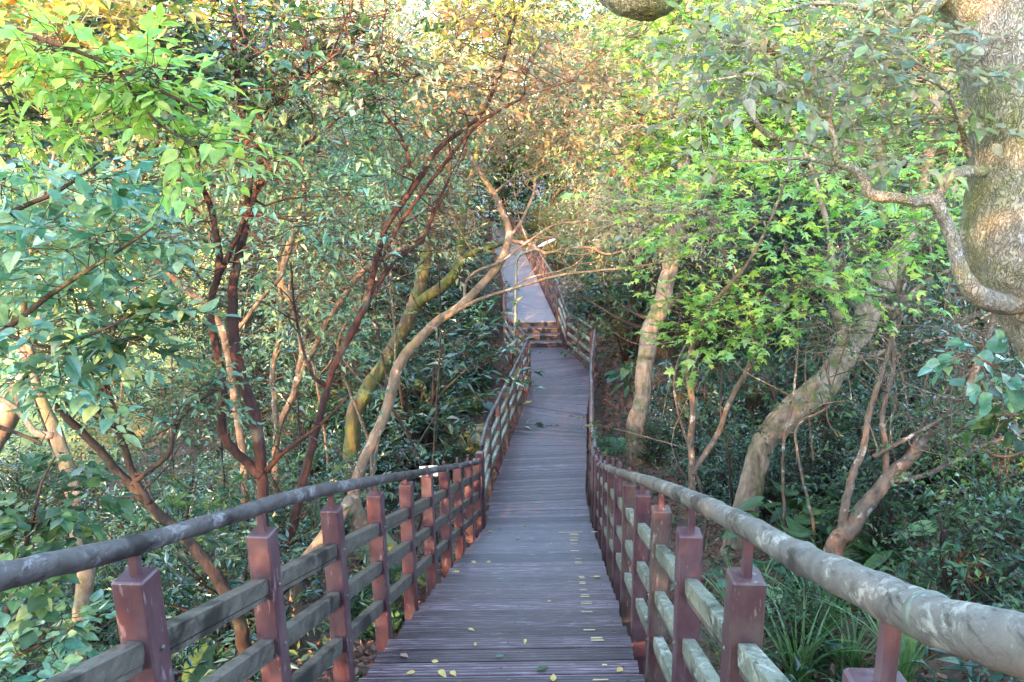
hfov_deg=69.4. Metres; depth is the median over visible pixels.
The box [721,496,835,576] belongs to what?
broad leaf plant
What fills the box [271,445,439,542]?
shrub
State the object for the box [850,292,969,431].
sapling
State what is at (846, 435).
shrub
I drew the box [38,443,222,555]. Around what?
shrub
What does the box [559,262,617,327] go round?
shrub
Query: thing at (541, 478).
boardwalk deck
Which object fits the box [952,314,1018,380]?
sapling
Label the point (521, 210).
shrub
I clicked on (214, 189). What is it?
tree
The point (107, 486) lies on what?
shrub
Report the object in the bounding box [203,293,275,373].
shrub
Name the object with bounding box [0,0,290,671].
tree
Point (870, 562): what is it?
broad leaf plant
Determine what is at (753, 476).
tree
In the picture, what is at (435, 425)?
sapling
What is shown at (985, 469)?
shrub
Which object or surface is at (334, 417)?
shrub
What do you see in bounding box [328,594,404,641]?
fern
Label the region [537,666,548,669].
fallen leaf
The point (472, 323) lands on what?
shrub
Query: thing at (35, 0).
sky
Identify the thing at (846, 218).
tree
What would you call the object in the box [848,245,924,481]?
vine
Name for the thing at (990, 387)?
vine
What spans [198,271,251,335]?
shrub
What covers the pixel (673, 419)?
shrub
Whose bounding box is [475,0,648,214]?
tree
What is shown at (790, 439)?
shrub
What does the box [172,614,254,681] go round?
broad leaf plant
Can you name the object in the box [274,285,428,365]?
shrub
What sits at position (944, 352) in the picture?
vine
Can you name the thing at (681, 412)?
vine
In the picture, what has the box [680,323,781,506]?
sapling
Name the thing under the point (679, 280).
shrub
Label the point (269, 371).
shrub
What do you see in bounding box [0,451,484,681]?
railing
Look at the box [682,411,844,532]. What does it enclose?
shrub
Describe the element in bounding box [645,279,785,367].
shrub
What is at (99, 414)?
tree
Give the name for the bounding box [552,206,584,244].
shrub
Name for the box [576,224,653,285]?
shrub
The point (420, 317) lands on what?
shrub
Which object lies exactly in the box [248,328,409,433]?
shrub
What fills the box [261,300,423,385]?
shrub
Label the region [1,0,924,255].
woodland
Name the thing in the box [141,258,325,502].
sapling
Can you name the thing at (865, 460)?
shrub
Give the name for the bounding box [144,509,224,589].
shrub
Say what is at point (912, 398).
shrub
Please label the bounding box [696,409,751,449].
shrub
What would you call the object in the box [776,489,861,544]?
shrub
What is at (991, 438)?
shrub
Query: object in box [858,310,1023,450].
shrub
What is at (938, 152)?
tree
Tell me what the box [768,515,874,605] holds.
broad leaf plant
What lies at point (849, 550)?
fern
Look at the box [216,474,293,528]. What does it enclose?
shrub
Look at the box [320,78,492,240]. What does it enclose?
tree
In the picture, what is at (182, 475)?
shrub
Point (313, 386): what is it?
shrub
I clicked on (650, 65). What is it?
tree
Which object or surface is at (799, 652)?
grass clump
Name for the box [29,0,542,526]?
tree
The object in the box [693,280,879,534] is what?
sapling
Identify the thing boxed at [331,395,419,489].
shrub
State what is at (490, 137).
tree
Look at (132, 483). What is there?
tree
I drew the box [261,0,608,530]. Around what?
tree
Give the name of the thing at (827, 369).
sapling
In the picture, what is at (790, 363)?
shrub
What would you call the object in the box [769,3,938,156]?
tree
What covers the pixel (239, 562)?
shrub
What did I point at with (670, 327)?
shrub
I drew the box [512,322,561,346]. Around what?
boardwalk steps
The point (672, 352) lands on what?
tree
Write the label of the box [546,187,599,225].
shrub
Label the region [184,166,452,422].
tree
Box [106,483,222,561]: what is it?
shrub
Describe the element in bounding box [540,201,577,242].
shrub
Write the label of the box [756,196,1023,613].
tree
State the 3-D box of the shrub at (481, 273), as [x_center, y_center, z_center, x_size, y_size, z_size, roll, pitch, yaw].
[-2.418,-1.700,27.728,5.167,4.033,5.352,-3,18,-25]
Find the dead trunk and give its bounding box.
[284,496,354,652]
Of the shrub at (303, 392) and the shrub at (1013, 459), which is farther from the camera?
the shrub at (303, 392)
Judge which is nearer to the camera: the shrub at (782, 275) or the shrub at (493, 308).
the shrub at (782, 275)
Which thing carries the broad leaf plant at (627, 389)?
on the ground
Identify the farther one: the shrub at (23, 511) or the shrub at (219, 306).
the shrub at (219, 306)
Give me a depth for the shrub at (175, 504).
8.67 m
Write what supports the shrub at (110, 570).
on the ground
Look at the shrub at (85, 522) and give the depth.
12.23 m
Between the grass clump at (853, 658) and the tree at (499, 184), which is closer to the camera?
the grass clump at (853, 658)
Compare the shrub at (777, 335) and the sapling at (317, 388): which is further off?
the shrub at (777, 335)
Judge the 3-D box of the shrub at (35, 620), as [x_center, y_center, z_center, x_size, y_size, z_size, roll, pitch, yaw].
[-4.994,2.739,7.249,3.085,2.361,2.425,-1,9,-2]
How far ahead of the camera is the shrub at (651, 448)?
14.04 m
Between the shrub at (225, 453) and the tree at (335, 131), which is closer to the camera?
the shrub at (225, 453)
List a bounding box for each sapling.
[1,161,67,544]
[101,254,208,587]
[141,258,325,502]
[156,146,209,512]
[238,170,348,503]
[253,199,357,513]
[262,155,475,490]
[273,151,391,512]
[342,196,558,561]
[342,255,493,557]
[569,229,758,550]
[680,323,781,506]
[682,232,776,484]
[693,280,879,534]
[747,296,905,542]
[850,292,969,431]
[860,332,1014,475]
[902,271,970,379]
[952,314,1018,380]
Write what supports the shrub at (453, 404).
on the ground
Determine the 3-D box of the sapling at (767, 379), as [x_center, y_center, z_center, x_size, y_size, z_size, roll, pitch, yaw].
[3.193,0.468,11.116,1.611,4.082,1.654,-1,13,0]
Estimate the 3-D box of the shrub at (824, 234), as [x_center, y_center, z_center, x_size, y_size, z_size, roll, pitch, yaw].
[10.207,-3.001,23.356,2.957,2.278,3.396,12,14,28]
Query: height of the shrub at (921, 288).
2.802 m
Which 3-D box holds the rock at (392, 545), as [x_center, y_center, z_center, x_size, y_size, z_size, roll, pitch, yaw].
[-1.645,2.507,9.008,0.525,0.376,0.423,-1,13,0]
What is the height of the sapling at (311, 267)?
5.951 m
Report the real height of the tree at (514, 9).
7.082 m
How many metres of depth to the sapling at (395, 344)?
9.89 m
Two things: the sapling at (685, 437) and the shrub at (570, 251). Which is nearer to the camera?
the sapling at (685, 437)
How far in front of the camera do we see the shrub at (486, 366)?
21.40 m
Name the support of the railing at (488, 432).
attached to the boardwalk deck at (541, 478)
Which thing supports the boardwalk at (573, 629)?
on the ground
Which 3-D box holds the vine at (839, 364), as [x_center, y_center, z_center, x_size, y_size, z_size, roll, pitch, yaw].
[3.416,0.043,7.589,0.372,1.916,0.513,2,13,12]
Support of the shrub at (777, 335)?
on the ground
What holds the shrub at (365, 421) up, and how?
on the ground
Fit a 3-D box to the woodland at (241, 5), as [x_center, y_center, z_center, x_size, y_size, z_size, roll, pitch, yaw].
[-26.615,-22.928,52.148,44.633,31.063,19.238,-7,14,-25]
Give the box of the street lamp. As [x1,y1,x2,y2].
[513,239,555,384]
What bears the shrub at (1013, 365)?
on the ground
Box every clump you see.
[700,625,785,667]
[702,552,804,625]
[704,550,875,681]
[738,557,884,650]
[763,587,872,681]
[794,602,876,679]
[802,563,986,681]
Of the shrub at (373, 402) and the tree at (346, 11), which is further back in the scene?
the tree at (346, 11)
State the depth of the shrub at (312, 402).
17.15 m
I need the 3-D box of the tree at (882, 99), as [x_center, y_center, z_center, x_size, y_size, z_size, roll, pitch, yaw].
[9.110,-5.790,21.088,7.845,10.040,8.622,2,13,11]
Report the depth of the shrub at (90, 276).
3.33 m
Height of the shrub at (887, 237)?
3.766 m
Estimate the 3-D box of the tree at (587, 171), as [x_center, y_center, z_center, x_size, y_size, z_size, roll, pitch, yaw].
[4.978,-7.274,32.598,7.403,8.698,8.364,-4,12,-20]
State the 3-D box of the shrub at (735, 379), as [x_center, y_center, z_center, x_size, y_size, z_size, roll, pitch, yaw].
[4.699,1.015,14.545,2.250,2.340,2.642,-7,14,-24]
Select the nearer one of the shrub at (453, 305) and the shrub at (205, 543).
the shrub at (205, 543)
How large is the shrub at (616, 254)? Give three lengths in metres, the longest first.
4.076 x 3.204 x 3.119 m
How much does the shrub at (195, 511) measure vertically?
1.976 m
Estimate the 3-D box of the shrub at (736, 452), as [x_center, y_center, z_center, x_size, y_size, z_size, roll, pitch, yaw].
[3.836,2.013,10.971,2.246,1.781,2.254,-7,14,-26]
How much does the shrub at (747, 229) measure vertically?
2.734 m
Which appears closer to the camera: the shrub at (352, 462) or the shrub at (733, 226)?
the shrub at (352, 462)
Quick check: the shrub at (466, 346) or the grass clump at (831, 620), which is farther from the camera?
the shrub at (466, 346)
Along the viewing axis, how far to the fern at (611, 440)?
15.93 m
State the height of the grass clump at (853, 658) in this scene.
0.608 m
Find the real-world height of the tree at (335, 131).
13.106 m
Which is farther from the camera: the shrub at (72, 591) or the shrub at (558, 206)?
the shrub at (558, 206)
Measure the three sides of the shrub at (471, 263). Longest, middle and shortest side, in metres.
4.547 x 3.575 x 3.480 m
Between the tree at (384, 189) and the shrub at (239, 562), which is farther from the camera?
the tree at (384, 189)
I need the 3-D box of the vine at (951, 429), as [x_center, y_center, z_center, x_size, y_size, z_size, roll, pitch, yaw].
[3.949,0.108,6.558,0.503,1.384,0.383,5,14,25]
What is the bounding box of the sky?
[6,0,839,140]
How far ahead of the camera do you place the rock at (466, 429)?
16.95 m
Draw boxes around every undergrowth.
[0,218,1023,681]
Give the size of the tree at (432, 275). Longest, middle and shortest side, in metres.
8.460 x 7.845 x 7.687 m
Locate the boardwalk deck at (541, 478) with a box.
[487,347,589,524]
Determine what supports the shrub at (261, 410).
on the ground
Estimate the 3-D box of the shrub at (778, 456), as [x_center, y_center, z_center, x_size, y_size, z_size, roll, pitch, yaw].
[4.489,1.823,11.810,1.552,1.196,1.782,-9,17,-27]
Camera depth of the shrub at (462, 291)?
26.10 m
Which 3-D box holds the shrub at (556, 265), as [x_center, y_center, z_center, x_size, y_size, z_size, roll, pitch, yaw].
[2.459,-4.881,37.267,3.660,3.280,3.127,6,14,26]
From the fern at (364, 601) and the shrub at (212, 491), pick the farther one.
the shrub at (212, 491)
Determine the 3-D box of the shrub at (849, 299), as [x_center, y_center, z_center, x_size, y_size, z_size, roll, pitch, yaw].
[6.767,-0.418,13.896,5.253,4.093,5.202,-5,14,-19]
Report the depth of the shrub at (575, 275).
28.70 m
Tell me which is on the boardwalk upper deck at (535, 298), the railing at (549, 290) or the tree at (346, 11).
the railing at (549, 290)
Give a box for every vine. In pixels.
[661,317,704,482]
[773,242,833,463]
[818,315,920,491]
[826,256,863,436]
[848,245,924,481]
[882,266,1011,461]
[896,254,963,438]
[929,287,990,432]
[945,306,1023,485]
[946,293,970,429]
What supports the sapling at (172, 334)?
on the ground
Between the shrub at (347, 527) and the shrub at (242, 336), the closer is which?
the shrub at (347, 527)
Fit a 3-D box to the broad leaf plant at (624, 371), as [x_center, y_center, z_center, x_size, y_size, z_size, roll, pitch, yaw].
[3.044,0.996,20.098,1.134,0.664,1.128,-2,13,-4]
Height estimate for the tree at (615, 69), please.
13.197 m
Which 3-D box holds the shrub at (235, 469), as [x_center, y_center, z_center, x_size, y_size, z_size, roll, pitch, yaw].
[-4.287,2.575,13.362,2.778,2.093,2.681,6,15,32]
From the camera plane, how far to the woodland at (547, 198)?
61.36 m
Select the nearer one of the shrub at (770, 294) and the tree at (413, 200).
the shrub at (770, 294)
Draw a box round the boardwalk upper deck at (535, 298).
[489,226,555,325]
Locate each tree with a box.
[0,0,235,668]
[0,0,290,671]
[0,0,444,529]
[0,5,291,681]
[0,90,81,255]
[0,199,246,449]
[5,72,193,227]
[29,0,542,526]
[103,107,401,371]
[163,79,283,259]
[163,133,350,319]
[178,0,529,564]
[182,0,615,563]
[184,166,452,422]
[214,38,444,240]
[215,0,507,233]
[237,71,489,312]
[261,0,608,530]
[272,111,536,356]
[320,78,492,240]
[329,121,482,260]
[345,0,550,235]
[347,1,737,557]
[399,42,535,238]
[440,0,611,227]
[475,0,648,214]
[496,30,630,215]
[519,0,968,450]
[522,0,701,180]
[527,13,689,209]
[532,70,743,312]
[545,79,701,228]
[550,67,839,371]
[555,0,864,466]
[558,1,749,166]
[560,99,968,526]
[579,11,802,225]
[599,0,1023,364]
[684,0,966,344]
[712,0,963,291]
[714,0,844,179]
[717,0,990,554]
[728,0,962,229]
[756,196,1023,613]
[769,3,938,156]
[869,28,1000,329]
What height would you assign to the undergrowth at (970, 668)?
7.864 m
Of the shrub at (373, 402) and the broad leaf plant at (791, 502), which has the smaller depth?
the broad leaf plant at (791, 502)
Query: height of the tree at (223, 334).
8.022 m
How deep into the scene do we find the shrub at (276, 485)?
8.65 m
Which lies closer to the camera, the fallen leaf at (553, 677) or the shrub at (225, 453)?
the fallen leaf at (553, 677)
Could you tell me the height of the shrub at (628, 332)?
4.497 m
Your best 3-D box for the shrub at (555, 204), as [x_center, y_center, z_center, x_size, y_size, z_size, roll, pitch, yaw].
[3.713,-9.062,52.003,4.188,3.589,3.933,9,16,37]
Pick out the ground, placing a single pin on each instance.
(600, 410)
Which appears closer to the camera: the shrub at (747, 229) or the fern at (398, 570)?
the fern at (398, 570)
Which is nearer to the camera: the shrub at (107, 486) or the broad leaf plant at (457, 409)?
the shrub at (107, 486)
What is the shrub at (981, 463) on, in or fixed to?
on the ground
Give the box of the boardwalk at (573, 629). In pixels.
[358,523,644,681]
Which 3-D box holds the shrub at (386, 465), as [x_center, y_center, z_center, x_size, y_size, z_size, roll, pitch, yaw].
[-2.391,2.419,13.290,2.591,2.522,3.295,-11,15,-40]
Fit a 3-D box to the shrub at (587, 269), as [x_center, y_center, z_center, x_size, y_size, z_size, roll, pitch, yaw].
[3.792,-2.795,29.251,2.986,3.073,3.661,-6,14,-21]
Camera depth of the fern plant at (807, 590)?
5.82 m
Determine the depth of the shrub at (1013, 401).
3.83 m
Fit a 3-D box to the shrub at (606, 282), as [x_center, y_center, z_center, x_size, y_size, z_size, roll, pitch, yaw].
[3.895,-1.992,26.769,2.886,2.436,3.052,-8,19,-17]
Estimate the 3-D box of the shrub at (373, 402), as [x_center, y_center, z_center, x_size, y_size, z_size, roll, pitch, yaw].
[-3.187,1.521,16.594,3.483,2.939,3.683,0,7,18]
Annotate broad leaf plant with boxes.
[103,611,199,644]
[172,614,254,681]
[439,403,472,417]
[458,391,493,413]
[605,364,635,386]
[610,382,634,399]
[670,567,725,596]
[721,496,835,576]
[753,560,799,613]
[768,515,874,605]
[769,479,839,543]
[858,548,930,580]
[896,520,1013,582]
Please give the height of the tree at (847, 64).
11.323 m
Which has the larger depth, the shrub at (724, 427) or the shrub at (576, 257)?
the shrub at (576, 257)
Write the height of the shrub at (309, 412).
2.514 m
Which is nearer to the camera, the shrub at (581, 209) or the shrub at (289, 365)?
the shrub at (289, 365)
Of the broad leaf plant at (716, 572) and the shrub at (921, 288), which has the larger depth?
the shrub at (921, 288)
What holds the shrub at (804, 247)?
on the ground
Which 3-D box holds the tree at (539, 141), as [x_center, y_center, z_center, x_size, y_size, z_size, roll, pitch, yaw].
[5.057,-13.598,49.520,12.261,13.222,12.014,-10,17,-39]
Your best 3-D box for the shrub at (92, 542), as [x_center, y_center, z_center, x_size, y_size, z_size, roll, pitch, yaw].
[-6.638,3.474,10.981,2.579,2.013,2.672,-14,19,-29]
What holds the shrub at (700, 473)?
on the ground
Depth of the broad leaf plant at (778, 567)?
7.26 m
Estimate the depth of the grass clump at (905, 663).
4.83 m
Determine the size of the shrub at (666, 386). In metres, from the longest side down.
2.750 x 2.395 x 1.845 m
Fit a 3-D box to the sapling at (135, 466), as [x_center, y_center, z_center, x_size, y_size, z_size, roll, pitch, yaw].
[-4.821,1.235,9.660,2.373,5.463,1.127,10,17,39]
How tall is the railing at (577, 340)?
2.058 m
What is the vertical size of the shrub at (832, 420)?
2.822 m
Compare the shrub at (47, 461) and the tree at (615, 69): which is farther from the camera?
the tree at (615, 69)
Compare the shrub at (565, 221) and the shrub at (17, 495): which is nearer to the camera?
the shrub at (17, 495)
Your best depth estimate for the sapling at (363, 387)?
9.99 m
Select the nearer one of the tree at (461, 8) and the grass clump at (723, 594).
the grass clump at (723, 594)
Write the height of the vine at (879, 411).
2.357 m
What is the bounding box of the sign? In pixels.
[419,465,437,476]
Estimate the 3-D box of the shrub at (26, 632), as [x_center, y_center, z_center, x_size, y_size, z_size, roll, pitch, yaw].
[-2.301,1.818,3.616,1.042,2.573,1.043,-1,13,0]
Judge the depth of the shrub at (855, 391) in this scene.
12.89 m
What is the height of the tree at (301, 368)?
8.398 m
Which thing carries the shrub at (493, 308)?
on the ground
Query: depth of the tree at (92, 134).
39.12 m
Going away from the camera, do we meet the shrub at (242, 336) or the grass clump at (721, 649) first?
the grass clump at (721, 649)
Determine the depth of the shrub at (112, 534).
11.93 m
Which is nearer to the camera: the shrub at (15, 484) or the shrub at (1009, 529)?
the shrub at (1009, 529)
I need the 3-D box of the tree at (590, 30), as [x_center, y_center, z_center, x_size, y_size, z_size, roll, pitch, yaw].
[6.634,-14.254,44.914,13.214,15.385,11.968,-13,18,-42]
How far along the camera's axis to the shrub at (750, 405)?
13.87 m
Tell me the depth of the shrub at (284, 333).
23.49 m
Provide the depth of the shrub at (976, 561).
5.32 m
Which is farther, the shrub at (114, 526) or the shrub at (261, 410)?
the shrub at (261, 410)
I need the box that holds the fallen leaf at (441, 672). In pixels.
[438,669,445,676]
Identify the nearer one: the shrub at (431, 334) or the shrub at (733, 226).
the shrub at (431, 334)
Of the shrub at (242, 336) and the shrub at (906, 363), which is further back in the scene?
the shrub at (242, 336)
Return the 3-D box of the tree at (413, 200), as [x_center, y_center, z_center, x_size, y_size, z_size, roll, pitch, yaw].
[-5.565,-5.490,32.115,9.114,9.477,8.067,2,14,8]
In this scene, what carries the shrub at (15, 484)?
on the ground
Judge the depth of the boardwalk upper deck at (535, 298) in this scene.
28.44 m
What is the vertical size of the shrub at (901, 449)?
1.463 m
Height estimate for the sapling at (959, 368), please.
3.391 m
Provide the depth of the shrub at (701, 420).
12.66 m
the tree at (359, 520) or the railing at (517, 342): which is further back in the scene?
the railing at (517, 342)
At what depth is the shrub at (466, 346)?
20.36 m
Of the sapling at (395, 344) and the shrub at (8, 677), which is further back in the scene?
the sapling at (395, 344)
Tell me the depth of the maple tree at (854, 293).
7.09 m
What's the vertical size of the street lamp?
4.173 m
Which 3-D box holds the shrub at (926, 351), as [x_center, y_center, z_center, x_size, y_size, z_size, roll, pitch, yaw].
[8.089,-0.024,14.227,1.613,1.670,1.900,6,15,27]
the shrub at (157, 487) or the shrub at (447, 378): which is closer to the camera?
the shrub at (157, 487)
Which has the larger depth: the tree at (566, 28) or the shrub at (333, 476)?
the tree at (566, 28)
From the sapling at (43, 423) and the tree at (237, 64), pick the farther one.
the sapling at (43, 423)
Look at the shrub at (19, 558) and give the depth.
11.49 m
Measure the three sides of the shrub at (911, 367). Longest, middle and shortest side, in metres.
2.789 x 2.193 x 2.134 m
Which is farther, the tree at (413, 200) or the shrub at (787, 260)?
the tree at (413, 200)
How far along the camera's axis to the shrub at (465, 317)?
24.57 m
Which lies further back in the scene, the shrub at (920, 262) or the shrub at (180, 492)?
the shrub at (920, 262)
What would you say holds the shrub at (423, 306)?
on the ground
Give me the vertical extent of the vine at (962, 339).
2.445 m
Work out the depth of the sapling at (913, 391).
8.08 m
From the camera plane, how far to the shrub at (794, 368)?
13.99 m
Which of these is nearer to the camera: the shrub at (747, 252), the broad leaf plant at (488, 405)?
the broad leaf plant at (488, 405)
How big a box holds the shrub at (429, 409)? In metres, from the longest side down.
5.993 x 5.785 x 4.515 m
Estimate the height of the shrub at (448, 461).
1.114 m
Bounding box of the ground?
[0,146,1023,681]
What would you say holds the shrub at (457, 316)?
on the ground
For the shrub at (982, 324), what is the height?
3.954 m
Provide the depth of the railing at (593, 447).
12.66 m
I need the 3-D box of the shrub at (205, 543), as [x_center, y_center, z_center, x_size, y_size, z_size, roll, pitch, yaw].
[-2.705,2.391,7.586,2.043,1.895,2.192,-5,14,-16]
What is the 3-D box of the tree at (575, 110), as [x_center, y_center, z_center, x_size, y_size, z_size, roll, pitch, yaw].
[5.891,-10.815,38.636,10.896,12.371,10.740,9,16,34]
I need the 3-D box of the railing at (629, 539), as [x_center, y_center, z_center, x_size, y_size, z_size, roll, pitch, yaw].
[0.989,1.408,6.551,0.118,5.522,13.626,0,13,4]
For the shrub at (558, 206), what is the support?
on the ground
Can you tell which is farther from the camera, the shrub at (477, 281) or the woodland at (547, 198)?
the woodland at (547, 198)
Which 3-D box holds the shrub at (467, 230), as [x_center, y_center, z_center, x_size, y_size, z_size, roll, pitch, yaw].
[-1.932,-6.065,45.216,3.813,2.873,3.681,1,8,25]
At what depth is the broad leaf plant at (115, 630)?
8.03 m
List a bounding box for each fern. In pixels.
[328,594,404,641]
[353,564,425,608]
[586,435,625,457]
[780,578,856,618]
[822,539,917,620]
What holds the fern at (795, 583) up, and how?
on the ground
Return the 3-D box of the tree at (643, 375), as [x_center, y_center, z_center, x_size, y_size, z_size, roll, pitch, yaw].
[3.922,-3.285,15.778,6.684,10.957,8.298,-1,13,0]
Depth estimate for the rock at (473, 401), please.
18.68 m
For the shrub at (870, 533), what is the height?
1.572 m
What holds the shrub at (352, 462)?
on the ground
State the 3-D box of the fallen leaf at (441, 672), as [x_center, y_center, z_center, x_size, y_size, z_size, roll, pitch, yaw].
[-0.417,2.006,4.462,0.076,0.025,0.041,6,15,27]
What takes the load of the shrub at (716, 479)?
on the ground
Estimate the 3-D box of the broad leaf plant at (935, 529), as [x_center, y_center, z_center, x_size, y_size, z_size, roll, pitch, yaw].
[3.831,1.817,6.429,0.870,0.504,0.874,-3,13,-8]
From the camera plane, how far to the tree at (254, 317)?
20.44 m
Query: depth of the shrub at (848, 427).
10.49 m
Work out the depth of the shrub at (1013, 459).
7.16 m
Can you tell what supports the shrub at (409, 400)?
on the ground
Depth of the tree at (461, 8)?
54.96 m
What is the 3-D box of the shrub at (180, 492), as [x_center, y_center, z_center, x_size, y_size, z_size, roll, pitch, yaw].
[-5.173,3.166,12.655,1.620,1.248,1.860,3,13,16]
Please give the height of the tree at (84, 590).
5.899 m
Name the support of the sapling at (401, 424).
on the ground
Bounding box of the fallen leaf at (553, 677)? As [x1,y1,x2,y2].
[550,674,555,680]
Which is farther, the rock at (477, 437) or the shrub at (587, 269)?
the shrub at (587, 269)
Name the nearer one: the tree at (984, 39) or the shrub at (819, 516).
the tree at (984, 39)
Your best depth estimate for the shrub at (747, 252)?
24.43 m
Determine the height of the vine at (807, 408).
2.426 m
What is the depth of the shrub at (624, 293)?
22.97 m
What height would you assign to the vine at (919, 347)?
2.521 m
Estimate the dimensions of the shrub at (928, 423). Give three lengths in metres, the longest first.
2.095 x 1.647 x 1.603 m
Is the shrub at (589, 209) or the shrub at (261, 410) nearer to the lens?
the shrub at (261, 410)
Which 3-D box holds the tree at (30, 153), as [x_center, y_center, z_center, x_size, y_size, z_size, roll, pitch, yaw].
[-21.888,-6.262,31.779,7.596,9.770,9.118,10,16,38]
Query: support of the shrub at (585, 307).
on the ground
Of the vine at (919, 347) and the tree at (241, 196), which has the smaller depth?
the vine at (919, 347)
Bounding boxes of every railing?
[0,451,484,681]
[479,337,530,526]
[481,213,506,329]
[503,287,525,390]
[509,215,559,316]
[557,286,592,362]
[588,329,597,527]
[593,448,1023,681]
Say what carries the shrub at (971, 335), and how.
on the ground
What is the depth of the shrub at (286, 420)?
15.46 m
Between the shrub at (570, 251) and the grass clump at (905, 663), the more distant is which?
the shrub at (570, 251)
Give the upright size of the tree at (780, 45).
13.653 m
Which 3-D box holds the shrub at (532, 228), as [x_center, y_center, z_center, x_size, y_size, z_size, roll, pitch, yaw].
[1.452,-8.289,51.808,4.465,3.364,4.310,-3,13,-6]
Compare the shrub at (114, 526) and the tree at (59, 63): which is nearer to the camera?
the tree at (59, 63)
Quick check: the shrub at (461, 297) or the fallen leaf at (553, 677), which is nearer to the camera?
the fallen leaf at (553, 677)
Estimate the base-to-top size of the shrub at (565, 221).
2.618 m
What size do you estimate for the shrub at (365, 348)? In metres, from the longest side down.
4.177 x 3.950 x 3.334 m
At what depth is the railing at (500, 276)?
30.60 m
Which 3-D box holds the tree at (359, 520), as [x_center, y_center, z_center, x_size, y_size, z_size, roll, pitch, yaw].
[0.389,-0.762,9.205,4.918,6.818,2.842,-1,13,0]
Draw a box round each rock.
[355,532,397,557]
[454,431,491,454]
[458,396,483,411]
[463,423,484,433]
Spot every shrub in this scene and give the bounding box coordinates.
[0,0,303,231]
[0,147,242,448]
[0,411,129,534]
[0,434,128,533]
[0,452,139,681]
[0,476,57,558]
[0,476,237,676]
[0,517,127,676]
[0,586,125,681]
[1,501,62,612]
[3,483,48,536]
[5,488,139,598]
[5,506,127,619]
[13,501,178,623]
[24,456,151,533]
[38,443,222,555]
[43,553,196,643]
[94,510,168,577]
[101,462,397,681]
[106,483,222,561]
[115,473,310,614]
[119,480,317,597]
[129,448,235,510]
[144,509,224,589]
[146,483,346,670]
[166,487,230,547]
[169,486,242,591]
[175,287,326,397]
[180,426,398,585]
[183,325,313,453]
[190,316,309,425]
[191,424,331,509]
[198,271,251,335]
[198,355,388,490]
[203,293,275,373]
[203,376,341,483]
[207,296,319,379]
[209,252,338,351]
[209,442,287,505]
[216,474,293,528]
[240,421,407,537]
[243,395,375,487]
[244,333,322,389]
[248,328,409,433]
[259,363,416,491]
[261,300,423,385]
[263,342,418,431]
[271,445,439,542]
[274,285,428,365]
[278,387,345,430]
[288,294,557,499]
[302,412,448,521]
[308,315,435,378]
[310,406,406,478]
[316,353,443,473]
[317,442,383,480]
[324,267,469,341]
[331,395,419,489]
[343,240,513,339]
[346,344,470,437]
[364,291,473,366]
[376,367,463,446]
[383,324,443,351]
[391,295,541,405]
[403,267,496,319]
[406,268,483,333]
[406,283,500,360]
[407,330,489,417]
[409,245,521,326]
[418,433,483,481]
[423,292,498,355]
[437,235,493,294]
[441,285,512,356]
[451,263,498,309]
[457,297,489,341]
[457,336,511,386]
[465,220,503,255]
[505,200,555,239]
[520,197,558,232]
[525,216,596,271]
[532,204,566,248]
[535,187,582,221]
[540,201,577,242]
[541,192,588,229]
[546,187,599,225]
[547,208,591,242]
[548,233,608,307]
[548,235,685,329]
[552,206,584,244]
[556,238,590,268]
[558,246,709,379]
[559,187,602,226]
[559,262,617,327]
[560,212,622,267]
[564,239,625,297]
[571,189,609,224]
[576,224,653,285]
[581,247,694,331]
[583,255,626,316]
[589,225,650,280]
[618,405,686,467]
[626,349,749,429]
[629,217,795,348]
[632,292,706,332]
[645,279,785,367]
[646,384,760,495]
[647,381,716,449]
[653,415,746,496]
[679,337,790,436]
[679,422,754,503]
[681,413,847,525]
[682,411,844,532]
[684,201,918,367]
[684,244,833,363]
[687,323,872,453]
[696,208,998,391]
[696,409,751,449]
[699,233,762,275]
[706,197,768,245]
[725,300,960,449]
[732,209,822,265]
[737,426,829,482]
[739,227,925,333]
[742,345,947,498]
[758,229,818,301]
[771,349,859,392]
[776,430,954,570]
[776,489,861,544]
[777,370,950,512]
[777,373,924,495]
[778,408,853,459]
[779,223,836,275]
[797,210,866,259]
[797,416,862,451]
[798,346,916,428]
[810,355,1023,541]
[817,175,948,268]
[824,304,960,397]
[837,241,975,333]
[838,419,1023,628]
[846,399,1015,519]
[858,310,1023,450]
[864,336,993,423]
[869,227,955,309]
[878,243,999,348]
[885,400,965,475]
[889,350,959,421]
[905,457,1023,565]
[907,300,979,379]
[917,329,1023,460]
[918,378,1023,529]
[921,372,1023,522]
[921,383,1023,464]
[923,425,1014,510]
[931,329,1022,388]
[977,353,1022,385]
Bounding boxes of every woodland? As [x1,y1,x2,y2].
[0,0,419,217]
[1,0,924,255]
[7,0,941,248]
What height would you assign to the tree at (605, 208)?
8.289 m
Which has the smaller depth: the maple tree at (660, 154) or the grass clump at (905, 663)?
the grass clump at (905, 663)

